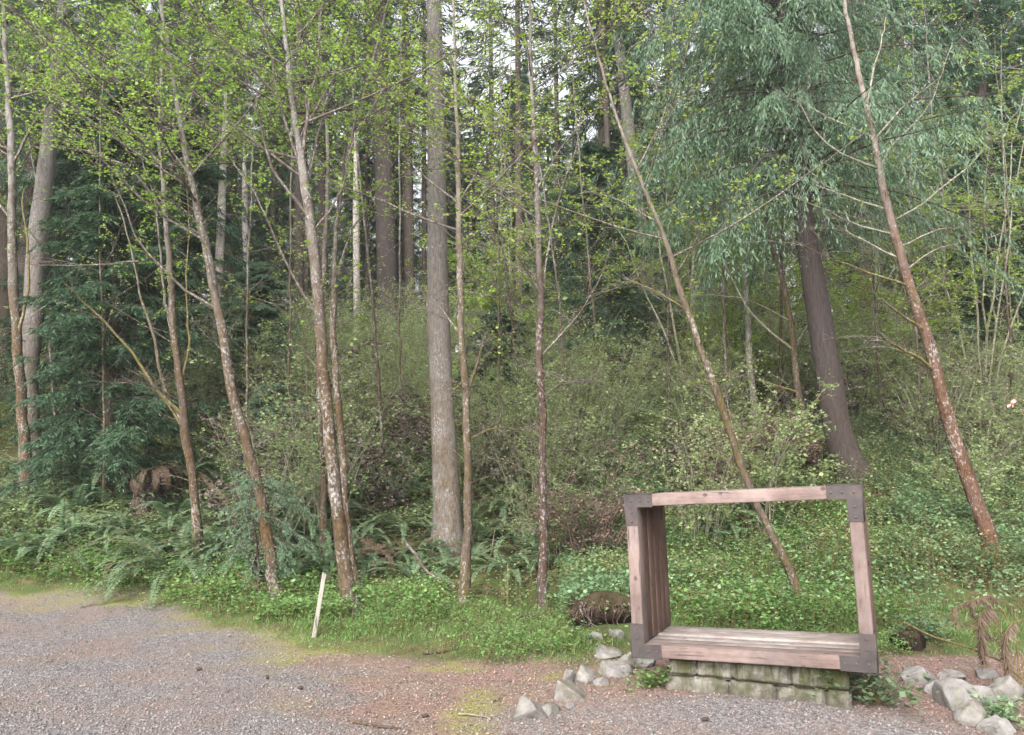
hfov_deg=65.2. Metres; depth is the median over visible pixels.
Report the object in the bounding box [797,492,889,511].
leafy herb
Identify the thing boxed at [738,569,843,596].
leafy herb
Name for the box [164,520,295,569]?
leafy herb
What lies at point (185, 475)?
sword fern
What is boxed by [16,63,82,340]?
forest conifer
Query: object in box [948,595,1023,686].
dry drooping plant
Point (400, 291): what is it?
slim alder
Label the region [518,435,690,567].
bare shrub
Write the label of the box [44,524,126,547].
leafy herb
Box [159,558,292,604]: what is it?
leafy herb
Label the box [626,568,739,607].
leafy herb
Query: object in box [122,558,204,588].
leafy herb
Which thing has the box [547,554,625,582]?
leafy herb
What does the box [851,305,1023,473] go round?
shrub
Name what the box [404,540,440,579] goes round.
fallen branch
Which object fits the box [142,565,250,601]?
leafy herb
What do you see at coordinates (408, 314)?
shrub
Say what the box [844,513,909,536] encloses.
leafy herb
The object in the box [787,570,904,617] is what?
leafy herb
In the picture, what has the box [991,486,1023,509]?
bramble
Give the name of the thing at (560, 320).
slim alder
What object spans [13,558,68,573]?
dead fern
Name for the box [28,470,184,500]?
sword fern
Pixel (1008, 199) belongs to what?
vine maple
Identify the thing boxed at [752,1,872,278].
forest conifer
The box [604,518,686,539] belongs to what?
leafy herb
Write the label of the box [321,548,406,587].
sword fern
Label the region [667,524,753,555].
leafy herb
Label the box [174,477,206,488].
sword fern
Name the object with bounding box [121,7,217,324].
forest conifer
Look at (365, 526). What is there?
sword fern
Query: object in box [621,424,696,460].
bramble
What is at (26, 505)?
slope herbs
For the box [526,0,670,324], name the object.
conifer
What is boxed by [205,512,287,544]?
sword fern
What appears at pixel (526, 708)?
rock
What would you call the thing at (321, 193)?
conifer
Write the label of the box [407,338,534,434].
shrub
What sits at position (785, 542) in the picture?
sword fern
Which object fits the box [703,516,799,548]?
leafy herb
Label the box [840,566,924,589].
leafy herb
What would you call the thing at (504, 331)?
shrub
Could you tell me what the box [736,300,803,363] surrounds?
shrub
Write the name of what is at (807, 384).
broadleaf shrub
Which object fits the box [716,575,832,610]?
leafy herb
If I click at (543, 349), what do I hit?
shrub
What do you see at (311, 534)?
sword fern
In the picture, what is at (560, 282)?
shrub
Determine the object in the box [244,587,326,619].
leafy herb
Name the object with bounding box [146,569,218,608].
leafy herb
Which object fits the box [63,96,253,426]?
young cedar
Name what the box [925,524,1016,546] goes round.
bramble
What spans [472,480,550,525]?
sword fern
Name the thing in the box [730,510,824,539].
leafy herb
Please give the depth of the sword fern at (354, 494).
12.97 m
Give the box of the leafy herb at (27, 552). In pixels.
[0,539,75,559]
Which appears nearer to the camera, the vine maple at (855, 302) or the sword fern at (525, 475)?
the sword fern at (525, 475)
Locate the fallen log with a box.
[197,471,237,526]
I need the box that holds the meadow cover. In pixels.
[554,464,921,636]
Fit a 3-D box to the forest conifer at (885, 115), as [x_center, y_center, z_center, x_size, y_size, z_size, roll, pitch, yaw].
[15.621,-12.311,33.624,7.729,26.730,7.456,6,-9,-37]
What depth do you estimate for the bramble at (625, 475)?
13.73 m
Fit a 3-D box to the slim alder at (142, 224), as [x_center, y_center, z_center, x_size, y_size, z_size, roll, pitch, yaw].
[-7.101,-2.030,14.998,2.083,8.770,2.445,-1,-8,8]
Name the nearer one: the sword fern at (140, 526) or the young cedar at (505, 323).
the sword fern at (140, 526)
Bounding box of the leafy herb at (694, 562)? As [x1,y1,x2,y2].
[622,550,735,574]
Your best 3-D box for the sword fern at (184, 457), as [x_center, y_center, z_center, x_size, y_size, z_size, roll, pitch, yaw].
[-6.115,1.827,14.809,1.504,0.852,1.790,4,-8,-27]
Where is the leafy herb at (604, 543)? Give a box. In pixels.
[551,530,627,557]
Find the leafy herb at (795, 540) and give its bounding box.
[751,521,849,553]
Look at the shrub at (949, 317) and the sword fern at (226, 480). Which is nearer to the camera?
the sword fern at (226, 480)
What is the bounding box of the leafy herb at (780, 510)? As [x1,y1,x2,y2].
[738,502,816,521]
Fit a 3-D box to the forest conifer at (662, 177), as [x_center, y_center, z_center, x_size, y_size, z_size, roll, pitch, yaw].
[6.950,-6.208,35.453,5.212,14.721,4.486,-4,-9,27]
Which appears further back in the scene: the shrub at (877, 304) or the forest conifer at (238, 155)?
the forest conifer at (238, 155)
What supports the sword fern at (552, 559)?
on the ground at (450, 661)
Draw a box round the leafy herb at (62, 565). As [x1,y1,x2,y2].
[31,549,122,579]
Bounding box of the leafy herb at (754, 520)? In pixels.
[669,502,756,535]
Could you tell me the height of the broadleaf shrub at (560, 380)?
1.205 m
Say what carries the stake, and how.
on the ground at (450, 661)
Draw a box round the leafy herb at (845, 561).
[740,537,879,577]
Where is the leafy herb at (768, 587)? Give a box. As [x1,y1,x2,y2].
[716,561,801,601]
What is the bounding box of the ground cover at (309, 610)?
[0,481,623,624]
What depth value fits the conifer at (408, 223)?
31.01 m
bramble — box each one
[572,479,613,499]
[587,426,661,488]
[587,467,652,484]
[588,457,701,492]
[595,424,654,469]
[616,448,683,472]
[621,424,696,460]
[632,447,681,481]
[656,436,701,461]
[658,423,746,451]
[722,467,778,487]
[748,403,819,429]
[764,460,811,486]
[766,423,817,469]
[837,550,942,594]
[845,467,933,497]
[849,409,906,450]
[856,423,946,474]
[864,450,888,467]
[866,449,921,487]
[867,404,928,439]
[871,531,1000,572]
[873,419,915,457]
[873,519,942,571]
[879,432,944,465]
[880,445,938,463]
[881,426,968,480]
[884,491,942,534]
[886,482,947,511]
[909,411,1022,450]
[911,522,1023,587]
[913,487,961,512]
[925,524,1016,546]
[938,472,1023,500]
[942,498,993,523]
[972,443,1023,478]
[977,417,1023,464]
[986,505,1023,541]
[988,453,1022,479]
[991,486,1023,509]
[996,533,1023,562]
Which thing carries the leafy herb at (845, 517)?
on the ground at (450, 661)
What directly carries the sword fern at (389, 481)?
on the ground at (450, 661)
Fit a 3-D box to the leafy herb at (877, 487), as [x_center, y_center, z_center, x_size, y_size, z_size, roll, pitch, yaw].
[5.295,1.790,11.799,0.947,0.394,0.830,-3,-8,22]
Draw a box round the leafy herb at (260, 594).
[235,578,296,605]
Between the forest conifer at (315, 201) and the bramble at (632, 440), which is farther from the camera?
the forest conifer at (315, 201)
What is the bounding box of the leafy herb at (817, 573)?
[772,555,851,588]
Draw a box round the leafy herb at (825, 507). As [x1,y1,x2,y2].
[784,499,847,523]
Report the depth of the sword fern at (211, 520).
12.04 m
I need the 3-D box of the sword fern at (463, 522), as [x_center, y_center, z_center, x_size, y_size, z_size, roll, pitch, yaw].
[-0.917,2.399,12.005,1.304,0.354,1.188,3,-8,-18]
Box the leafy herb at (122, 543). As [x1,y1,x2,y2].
[80,521,162,552]
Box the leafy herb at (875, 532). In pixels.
[807,511,953,549]
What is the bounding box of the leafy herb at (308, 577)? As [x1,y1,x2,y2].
[234,562,374,597]
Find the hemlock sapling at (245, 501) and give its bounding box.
[190,470,324,600]
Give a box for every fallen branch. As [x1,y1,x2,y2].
[141,487,187,523]
[353,719,400,728]
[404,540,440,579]
[423,648,457,654]
[459,713,490,718]
[514,614,541,619]
[902,621,1023,679]
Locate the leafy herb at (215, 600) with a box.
[186,581,311,614]
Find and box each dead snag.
[209,85,226,422]
[242,138,250,320]
[353,132,360,330]
[743,240,758,431]
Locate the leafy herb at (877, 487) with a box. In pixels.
[850,475,903,495]
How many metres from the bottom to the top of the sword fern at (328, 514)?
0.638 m
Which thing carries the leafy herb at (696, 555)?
on the ground at (450, 661)
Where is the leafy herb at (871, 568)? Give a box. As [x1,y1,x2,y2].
[803,551,900,583]
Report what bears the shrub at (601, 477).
on the ground at (450, 661)
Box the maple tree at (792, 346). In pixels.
[646,27,878,464]
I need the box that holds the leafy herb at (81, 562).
[40,546,137,571]
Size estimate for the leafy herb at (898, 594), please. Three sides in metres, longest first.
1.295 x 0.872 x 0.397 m
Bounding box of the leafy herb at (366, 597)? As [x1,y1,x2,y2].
[334,584,386,609]
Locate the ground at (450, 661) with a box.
[0,343,1023,734]
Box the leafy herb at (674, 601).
[591,574,735,626]
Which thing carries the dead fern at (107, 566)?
on the ground at (450, 661)
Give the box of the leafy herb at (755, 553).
[713,536,796,563]
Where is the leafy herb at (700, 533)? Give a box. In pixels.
[666,519,733,549]
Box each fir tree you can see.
[290,0,460,353]
[427,0,484,556]
[536,0,704,353]
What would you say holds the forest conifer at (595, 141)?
on the ground at (450, 661)
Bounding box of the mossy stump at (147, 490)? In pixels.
[128,476,169,526]
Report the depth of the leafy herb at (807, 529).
10.95 m
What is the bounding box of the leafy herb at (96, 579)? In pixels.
[64,558,139,587]
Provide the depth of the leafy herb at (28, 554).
10.83 m
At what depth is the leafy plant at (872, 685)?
5.30 m
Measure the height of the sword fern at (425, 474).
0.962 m
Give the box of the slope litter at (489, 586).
[0,419,1023,608]
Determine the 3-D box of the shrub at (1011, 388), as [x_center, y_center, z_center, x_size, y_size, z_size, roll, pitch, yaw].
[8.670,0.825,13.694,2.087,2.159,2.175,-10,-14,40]
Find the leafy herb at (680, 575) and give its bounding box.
[611,554,722,593]
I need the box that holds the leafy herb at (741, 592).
[669,572,837,625]
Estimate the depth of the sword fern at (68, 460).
14.65 m
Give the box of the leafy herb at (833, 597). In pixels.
[786,582,855,612]
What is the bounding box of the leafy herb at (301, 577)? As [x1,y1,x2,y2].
[253,564,321,588]
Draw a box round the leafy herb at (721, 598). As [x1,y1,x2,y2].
[669,582,758,607]
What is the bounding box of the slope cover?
[553,366,1023,625]
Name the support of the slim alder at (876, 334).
on the ground at (450, 661)
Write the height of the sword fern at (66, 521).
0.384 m
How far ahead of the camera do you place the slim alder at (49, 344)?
15.53 m
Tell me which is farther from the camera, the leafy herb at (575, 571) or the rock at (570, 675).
the leafy herb at (575, 571)
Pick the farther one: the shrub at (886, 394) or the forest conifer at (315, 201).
the forest conifer at (315, 201)
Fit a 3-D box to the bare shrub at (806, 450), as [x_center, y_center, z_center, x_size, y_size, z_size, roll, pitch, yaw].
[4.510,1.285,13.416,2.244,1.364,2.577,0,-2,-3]
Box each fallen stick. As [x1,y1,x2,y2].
[234,572,295,596]
[483,530,494,571]
[506,563,508,605]
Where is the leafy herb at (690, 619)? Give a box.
[674,586,781,629]
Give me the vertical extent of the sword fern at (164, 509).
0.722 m
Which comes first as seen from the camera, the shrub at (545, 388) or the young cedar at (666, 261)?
the shrub at (545, 388)
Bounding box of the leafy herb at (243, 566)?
[188,553,296,578]
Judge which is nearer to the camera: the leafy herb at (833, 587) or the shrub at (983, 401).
the leafy herb at (833, 587)
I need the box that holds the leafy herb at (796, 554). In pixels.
[767,541,851,566]
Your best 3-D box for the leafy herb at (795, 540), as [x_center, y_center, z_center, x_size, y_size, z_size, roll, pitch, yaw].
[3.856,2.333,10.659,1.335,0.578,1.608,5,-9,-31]
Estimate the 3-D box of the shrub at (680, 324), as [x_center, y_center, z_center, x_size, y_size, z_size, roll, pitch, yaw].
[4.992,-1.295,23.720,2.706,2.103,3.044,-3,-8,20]
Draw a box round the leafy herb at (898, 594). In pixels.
[844,573,936,616]
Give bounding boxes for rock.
[511,696,546,720]
[542,702,559,715]
[554,679,586,701]
[563,669,575,681]
[564,702,574,708]
[575,664,596,684]
[589,631,602,639]
[593,677,608,685]
[594,644,621,658]
[598,660,632,677]
[609,629,624,638]
[617,651,634,668]
[634,658,655,667]
[852,672,884,680]
[901,666,936,684]
[923,680,934,695]
[932,678,997,714]
[936,669,966,678]
[953,699,986,726]
[975,668,999,679]
[976,714,1016,734]
[987,675,1023,701]
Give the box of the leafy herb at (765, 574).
[689,550,821,591]
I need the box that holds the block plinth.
[665,659,854,709]
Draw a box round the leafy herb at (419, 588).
[366,564,451,603]
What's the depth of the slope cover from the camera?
10.32 m
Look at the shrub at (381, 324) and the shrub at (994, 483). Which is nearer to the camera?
the shrub at (994, 483)
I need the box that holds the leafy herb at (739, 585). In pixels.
[670,555,787,599]
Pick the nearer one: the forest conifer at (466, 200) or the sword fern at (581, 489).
the sword fern at (581, 489)
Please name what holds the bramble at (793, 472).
on the ground at (450, 661)
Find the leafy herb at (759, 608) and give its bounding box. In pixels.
[712,581,888,630]
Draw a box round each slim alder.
[0,52,124,476]
[20,54,202,513]
[45,52,208,464]
[173,53,382,482]
[193,32,412,437]
[241,6,425,493]
[300,0,467,449]
[413,22,553,477]
[446,0,566,441]
[450,48,664,456]
[513,0,636,437]
[579,17,731,445]
[659,19,766,452]
[689,10,822,411]
[774,1,944,437]
[813,2,1002,448]
[845,0,1023,413]
[933,0,1023,426]
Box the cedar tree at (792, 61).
[585,0,1023,493]
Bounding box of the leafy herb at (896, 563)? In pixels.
[832,550,932,575]
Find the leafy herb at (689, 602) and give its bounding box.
[671,588,724,612]
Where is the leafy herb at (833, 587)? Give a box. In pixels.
[775,568,854,595]
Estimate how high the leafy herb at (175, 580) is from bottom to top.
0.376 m
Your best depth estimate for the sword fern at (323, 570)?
10.51 m
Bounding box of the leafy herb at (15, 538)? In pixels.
[0,519,51,558]
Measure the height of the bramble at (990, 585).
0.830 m
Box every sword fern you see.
[0,454,69,479]
[0,458,17,474]
[0,471,18,489]
[0,481,59,505]
[0,484,126,545]
[0,490,75,511]
[0,491,47,524]
[0,495,30,524]
[0,501,49,534]
[0,512,63,549]
[0,519,45,554]
[0,519,84,558]
[1,466,58,482]
[1,478,63,500]
[1,531,120,573]
[4,476,75,503]
[13,497,116,565]
[14,518,99,534]
[19,449,94,473]
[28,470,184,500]
[30,491,99,514]
[32,448,93,478]
[40,540,112,575]
[46,465,91,486]
[46,471,127,497]
[47,480,101,502]
[48,501,154,538]
[56,505,222,547]
[58,487,131,516]
[63,517,117,548]
[67,523,256,608]
[72,443,97,469]
[78,513,178,535]
[79,526,214,599]
[93,493,186,518]
[94,525,172,568]
[108,531,174,579]
[112,429,209,476]
[114,498,219,535]
[118,526,191,554]
[120,487,230,514]
[130,517,235,555]
[141,460,222,481]
[145,505,326,577]
[146,531,243,572]
[147,442,209,469]
[148,514,205,544]
[153,450,243,477]
[157,515,239,548]
[158,451,230,471]
[163,543,261,582]
[166,517,259,560]
[167,500,238,519]
[168,461,280,498]
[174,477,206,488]
[174,505,230,529]
[183,482,239,501]
[187,514,256,540]
[200,444,274,483]
[200,475,268,504]
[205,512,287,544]
[208,437,295,465]
[208,486,286,521]
[216,504,319,530]
[223,485,349,506]
[227,539,304,576]
[229,469,385,520]
[244,526,332,575]
[248,505,386,571]
[252,519,310,544]
[262,553,355,578]
[267,494,391,531]
[270,468,308,481]
[274,460,355,501]
[274,506,367,547]
[278,544,373,585]
[279,452,326,469]
[279,460,347,479]
[283,507,370,532]
[287,478,396,501]
[288,526,362,568]
[291,448,356,471]
[292,434,346,463]
[293,488,363,533]
[316,507,425,539]
[318,525,417,545]
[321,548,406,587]
[328,503,438,542]
[330,532,407,572]
[337,441,406,479]
[347,431,424,463]
[348,483,432,511]
[350,468,425,501]
[355,533,438,575]
[360,551,460,597]
[378,479,431,501]
[379,446,431,462]
[379,454,431,497]
[390,539,493,581]
[391,539,462,557]
[404,485,476,513]
[405,523,473,545]
[410,462,431,474]
[411,515,500,538]
[414,443,431,466]
[426,517,523,553]
[428,478,485,497]
[447,539,505,564]
[449,546,549,588]
[459,448,537,479]
[461,496,482,516]
[462,513,529,541]
[471,525,585,563]
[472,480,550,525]
[473,468,573,501]
[473,473,522,495]
[476,474,599,516]
[485,440,537,462]
[489,518,538,546]
[504,540,578,574]
[510,487,587,536]
[528,494,626,542]
[534,536,619,563]
[535,468,631,511]
[667,502,794,540]
[701,546,751,572]
[756,437,829,482]
[761,533,807,549]
[781,478,867,486]
[838,502,955,531]
[848,467,916,484]
[912,487,947,509]
[957,467,1020,499]
[993,501,1023,526]
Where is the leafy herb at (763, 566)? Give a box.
[703,548,832,578]
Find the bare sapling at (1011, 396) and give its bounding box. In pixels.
[986,391,1023,412]
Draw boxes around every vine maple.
[2,201,120,352]
[410,164,586,368]
[464,110,711,341]
[551,3,895,413]
[590,79,935,374]
[626,133,801,386]
[648,204,785,417]
[733,54,1007,366]
[795,231,980,407]
[829,138,1005,348]
[831,19,1023,420]
[876,28,1023,387]
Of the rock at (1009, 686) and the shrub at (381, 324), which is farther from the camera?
the shrub at (381, 324)
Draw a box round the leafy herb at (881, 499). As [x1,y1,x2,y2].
[865,489,899,507]
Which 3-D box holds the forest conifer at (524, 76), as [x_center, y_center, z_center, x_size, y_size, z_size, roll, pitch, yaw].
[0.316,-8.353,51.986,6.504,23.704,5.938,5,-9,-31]
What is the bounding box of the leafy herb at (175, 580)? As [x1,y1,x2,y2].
[149,570,218,593]
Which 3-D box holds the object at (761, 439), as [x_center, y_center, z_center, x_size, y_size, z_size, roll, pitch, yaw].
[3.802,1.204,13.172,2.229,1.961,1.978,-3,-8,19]
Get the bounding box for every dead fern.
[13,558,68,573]
[100,550,149,580]
[114,461,187,500]
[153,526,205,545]
[354,536,410,575]
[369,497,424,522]
[424,523,474,549]
[460,491,485,504]
[506,542,560,561]
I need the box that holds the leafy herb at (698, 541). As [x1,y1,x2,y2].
[677,522,784,558]
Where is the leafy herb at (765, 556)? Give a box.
[733,548,810,567]
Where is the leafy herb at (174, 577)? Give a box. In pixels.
[158,554,284,590]
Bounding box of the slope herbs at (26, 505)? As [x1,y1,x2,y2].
[0,351,704,545]
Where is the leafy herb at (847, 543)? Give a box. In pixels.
[822,534,896,558]
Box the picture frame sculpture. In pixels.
[624,483,878,673]
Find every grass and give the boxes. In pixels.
[0,514,1023,683]
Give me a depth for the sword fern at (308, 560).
10.51 m
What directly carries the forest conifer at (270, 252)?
on the ground at (450, 661)
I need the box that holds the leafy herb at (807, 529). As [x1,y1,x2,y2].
[778,517,849,540]
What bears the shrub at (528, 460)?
on the ground at (450, 661)
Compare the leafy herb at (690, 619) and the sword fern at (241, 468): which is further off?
the sword fern at (241, 468)
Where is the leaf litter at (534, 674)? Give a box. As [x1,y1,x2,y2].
[0,585,1023,734]
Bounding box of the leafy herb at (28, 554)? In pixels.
[0,541,47,581]
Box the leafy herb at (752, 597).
[699,586,786,609]
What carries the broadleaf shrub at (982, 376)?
on the ground at (450, 661)
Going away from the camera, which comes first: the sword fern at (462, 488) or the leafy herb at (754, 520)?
the leafy herb at (754, 520)
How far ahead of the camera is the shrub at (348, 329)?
22.33 m
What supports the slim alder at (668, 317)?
on the ground at (450, 661)
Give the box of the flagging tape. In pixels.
[1007,399,1015,407]
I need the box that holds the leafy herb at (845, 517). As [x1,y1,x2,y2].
[812,508,898,524]
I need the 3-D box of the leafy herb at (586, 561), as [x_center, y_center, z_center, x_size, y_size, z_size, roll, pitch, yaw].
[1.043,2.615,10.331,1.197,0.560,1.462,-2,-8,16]
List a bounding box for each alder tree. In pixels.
[0,0,151,501]
[0,0,372,568]
[0,0,384,602]
[70,0,501,614]
[171,0,441,560]
[198,0,505,589]
[239,0,623,602]
[372,0,691,611]
[455,0,876,600]
[740,0,1023,571]
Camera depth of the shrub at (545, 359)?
16.79 m
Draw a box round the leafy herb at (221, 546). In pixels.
[150,526,240,550]
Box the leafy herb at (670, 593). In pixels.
[586,575,700,602]
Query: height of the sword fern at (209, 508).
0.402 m
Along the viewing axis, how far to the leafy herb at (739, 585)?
9.09 m
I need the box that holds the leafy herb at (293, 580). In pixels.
[221,565,372,618]
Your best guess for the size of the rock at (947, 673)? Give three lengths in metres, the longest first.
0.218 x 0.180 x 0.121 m
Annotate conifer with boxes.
[0,0,113,401]
[0,0,128,396]
[0,0,197,482]
[8,0,78,258]
[8,7,75,292]
[16,0,173,344]
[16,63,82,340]
[17,0,130,260]
[71,0,237,296]
[118,0,274,362]
[120,12,174,337]
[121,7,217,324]
[158,0,289,352]
[174,0,294,313]
[189,180,242,330]
[190,0,279,317]
[191,14,264,280]
[200,129,293,348]
[234,39,315,325]
[235,29,337,308]
[239,0,390,345]
[241,106,294,309]
[242,0,373,347]
[243,0,363,346]
[266,169,294,318]
[268,39,352,351]
[281,98,351,330]
[292,32,375,314]
[310,9,419,306]
[324,1,419,345]
[328,15,426,320]
[328,141,377,346]
[329,173,374,346]
[340,0,480,353]
[342,94,421,327]
[370,0,494,350]
[373,174,421,330]
[395,81,427,340]
[400,149,467,343]
[402,73,496,351]
[414,117,478,307]
[415,97,484,322]
[446,0,547,311]
[447,77,505,327]
[448,135,501,349]
[456,0,581,343]
[456,95,507,313]
[464,69,556,334]
[476,70,554,306]
[487,58,546,281]
[497,227,530,332]
[507,151,546,307]
[508,87,582,303]
[509,0,597,299]
[515,0,667,377]
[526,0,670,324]
[529,129,584,304]
[545,0,719,339]
[545,85,587,264]
[553,0,663,265]
[611,21,665,343]
[629,1,714,337]
[631,131,662,335]
[632,72,704,340]
[654,25,711,273]
[661,0,774,287]
[669,9,799,331]
[708,9,814,346]
[712,8,841,337]
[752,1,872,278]
[757,202,800,343]
[761,9,839,341]
[768,0,945,356]
[788,74,869,333]
[812,0,956,339]
[824,0,907,344]
[827,75,951,341]
[835,0,977,340]
[836,0,955,312]
[884,0,960,347]
[891,0,1023,347]
[891,2,1020,347]
[903,0,1023,383]
[918,2,987,289]
[939,0,1023,303]
[988,17,1018,141]
[999,0,1023,195]
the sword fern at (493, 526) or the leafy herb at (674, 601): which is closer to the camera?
the leafy herb at (674, 601)
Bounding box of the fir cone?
[701,717,708,721]
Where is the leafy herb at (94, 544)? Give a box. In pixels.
[71,529,129,553]
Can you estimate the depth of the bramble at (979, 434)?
13.02 m
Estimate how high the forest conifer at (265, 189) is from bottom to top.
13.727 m
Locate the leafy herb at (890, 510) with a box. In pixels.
[865,498,926,523]
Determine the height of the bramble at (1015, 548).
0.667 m
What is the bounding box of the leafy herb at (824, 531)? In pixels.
[775,503,899,540]
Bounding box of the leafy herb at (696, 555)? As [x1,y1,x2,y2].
[669,547,731,567]
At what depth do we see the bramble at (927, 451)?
12.30 m
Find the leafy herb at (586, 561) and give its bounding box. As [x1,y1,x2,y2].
[547,548,625,576]
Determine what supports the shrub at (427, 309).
on the ground at (450, 661)
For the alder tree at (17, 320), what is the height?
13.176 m
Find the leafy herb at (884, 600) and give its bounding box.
[788,584,939,621]
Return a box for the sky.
[25,0,1022,351]
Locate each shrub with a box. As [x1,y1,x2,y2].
[0,324,45,395]
[3,362,65,406]
[7,350,91,417]
[11,309,108,400]
[47,363,133,413]
[61,402,115,430]
[131,319,253,449]
[134,356,216,429]
[153,311,210,382]
[165,285,329,451]
[177,393,314,488]
[183,323,428,549]
[185,356,295,415]
[188,359,315,437]
[189,459,273,538]
[190,291,241,356]
[190,404,335,476]
[193,301,364,437]
[195,402,315,462]
[198,401,418,564]
[230,243,362,351]
[249,327,376,442]
[265,370,383,438]
[268,351,401,452]
[274,292,379,368]
[275,306,419,441]
[277,279,343,339]
[280,298,327,349]
[281,369,347,434]
[292,314,360,391]
[298,303,341,348]
[310,262,417,349]
[317,437,431,520]
[326,312,427,371]
[328,328,381,370]
[328,336,390,396]
[328,358,361,390]
[329,317,420,388]
[336,309,395,349]
[339,423,402,484]
[340,276,454,353]
[341,316,427,384]
[348,294,427,367]
[352,330,428,407]
[359,331,429,427]
[367,382,474,459]
[370,316,468,388]
[376,284,478,343]
[383,385,459,444]
[388,346,506,423]
[391,298,456,358]
[394,305,455,370]
[404,357,566,490]
[405,381,488,434]
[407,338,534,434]
[422,321,484,373]
[423,333,519,391]
[449,295,484,345]
[450,261,520,337]
[451,304,650,470]
[451,311,487,360]
[453,359,523,418]
[456,299,591,420]
[456,380,625,539]
[460,368,537,452]
[462,405,538,493]
[465,300,534,344]
[474,351,650,507]
[478,316,555,367]
[482,461,616,568]
[498,347,606,452]
[498,427,621,495]
[500,361,585,425]
[502,302,643,439]
[502,371,553,421]
[513,303,571,353]
[517,350,684,488]
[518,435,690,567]
[519,331,571,384]
[520,283,631,380]
[523,269,588,341]
[529,361,583,394]
[532,262,601,302]
[544,310,623,396]
[548,368,624,430]
[552,442,658,530]
[554,317,693,450]
[556,289,619,357]
[590,302,670,368]
[599,258,727,346]
[604,331,684,386]
[605,241,686,341]
[605,325,689,384]
[608,327,690,417]
[622,356,820,556]
[624,304,806,461]
[630,421,722,491]
[634,285,684,343]
[639,297,711,352]
[639,419,707,465]
[650,336,752,442]
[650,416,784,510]
[651,326,717,377]
[655,322,778,395]
[658,252,789,334]
[661,369,850,550]
[665,288,761,344]
[671,284,761,339]
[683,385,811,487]
[684,355,759,402]
[700,321,787,379]
[709,403,860,480]
[720,348,787,402]
[722,316,808,391]
[728,289,885,393]
[728,305,806,381]
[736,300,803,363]
[738,225,852,339]
[740,332,840,410]
[756,380,862,439]
[757,256,841,330]
[757,319,812,379]
[770,245,857,348]
[773,332,813,380]
[775,269,855,345]
[782,348,870,397]
[792,280,855,345]
[797,324,936,418]
[798,312,933,429]
[799,313,853,357]
[799,355,886,414]
[804,310,884,372]
[805,312,923,407]
[806,281,1011,419]
[825,221,957,347]
[830,274,892,336]
[830,286,904,370]
[831,271,931,325]
[846,304,941,347]
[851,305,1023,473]
[852,367,935,435]
[855,329,910,364]
[871,398,998,461]
[882,269,968,346]
[882,350,1009,422]
[885,388,1023,465]
[896,384,1023,486]
[898,304,952,361]
[898,350,971,403]
[900,330,992,371]
[905,278,1023,435]
[905,402,1022,448]
[907,422,1023,523]
[913,325,1008,377]
[920,331,1023,406]
[925,360,1016,413]
[932,282,983,346]
[950,320,1023,428]
[951,314,1023,383]
[952,383,1023,460]
[959,349,1023,473]
[972,341,1023,419]
[981,429,1023,480]
[988,424,1023,474]
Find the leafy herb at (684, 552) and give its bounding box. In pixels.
[624,533,726,566]
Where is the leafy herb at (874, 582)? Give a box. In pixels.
[828,566,912,597]
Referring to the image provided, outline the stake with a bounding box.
[312,573,326,637]
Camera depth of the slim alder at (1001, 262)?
14.27 m
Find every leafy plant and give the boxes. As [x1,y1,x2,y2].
[623,662,674,690]
[808,652,939,715]
[876,607,974,645]
[967,688,1023,732]
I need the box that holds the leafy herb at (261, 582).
[224,565,289,592]
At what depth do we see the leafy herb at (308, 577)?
9.58 m
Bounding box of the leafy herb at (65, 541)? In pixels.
[3,523,110,551]
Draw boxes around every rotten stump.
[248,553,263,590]
[889,626,925,651]
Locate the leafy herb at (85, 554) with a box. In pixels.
[28,542,128,568]
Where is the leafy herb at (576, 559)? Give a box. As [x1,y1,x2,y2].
[526,540,624,567]
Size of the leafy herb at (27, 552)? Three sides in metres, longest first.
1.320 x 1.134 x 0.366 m
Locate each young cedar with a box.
[0,70,229,509]
[0,74,173,448]
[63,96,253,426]
[189,261,314,429]
[214,382,318,474]
[454,304,547,422]
[518,141,689,382]
[618,104,762,343]
[900,80,1023,384]
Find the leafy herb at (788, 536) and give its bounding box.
[723,517,834,551]
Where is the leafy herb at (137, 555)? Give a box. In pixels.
[100,546,167,562]
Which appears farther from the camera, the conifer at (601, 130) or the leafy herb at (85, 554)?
the conifer at (601, 130)
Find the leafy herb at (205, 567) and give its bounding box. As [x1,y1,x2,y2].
[145,556,240,589]
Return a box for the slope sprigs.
[495,367,1023,605]
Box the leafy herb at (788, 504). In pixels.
[751,480,842,514]
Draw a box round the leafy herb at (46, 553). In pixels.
[0,544,94,577]
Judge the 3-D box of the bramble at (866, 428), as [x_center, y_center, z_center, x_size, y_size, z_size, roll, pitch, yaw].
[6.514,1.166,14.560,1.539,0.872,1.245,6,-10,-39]
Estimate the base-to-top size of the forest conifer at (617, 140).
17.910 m
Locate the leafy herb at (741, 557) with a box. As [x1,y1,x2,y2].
[697,541,781,568]
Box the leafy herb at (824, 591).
[742,568,890,612]
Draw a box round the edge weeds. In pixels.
[1,520,916,671]
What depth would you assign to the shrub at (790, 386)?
16.44 m
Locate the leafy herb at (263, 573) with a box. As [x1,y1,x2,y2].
[224,558,298,579]
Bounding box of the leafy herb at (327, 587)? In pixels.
[256,568,384,609]
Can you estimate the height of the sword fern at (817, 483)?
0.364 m
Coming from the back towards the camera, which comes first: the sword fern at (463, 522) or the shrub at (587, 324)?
the shrub at (587, 324)
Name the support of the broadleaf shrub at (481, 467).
on the ground at (450, 661)
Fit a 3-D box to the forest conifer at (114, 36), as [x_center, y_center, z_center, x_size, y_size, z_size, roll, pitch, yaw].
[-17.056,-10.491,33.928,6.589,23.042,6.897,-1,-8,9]

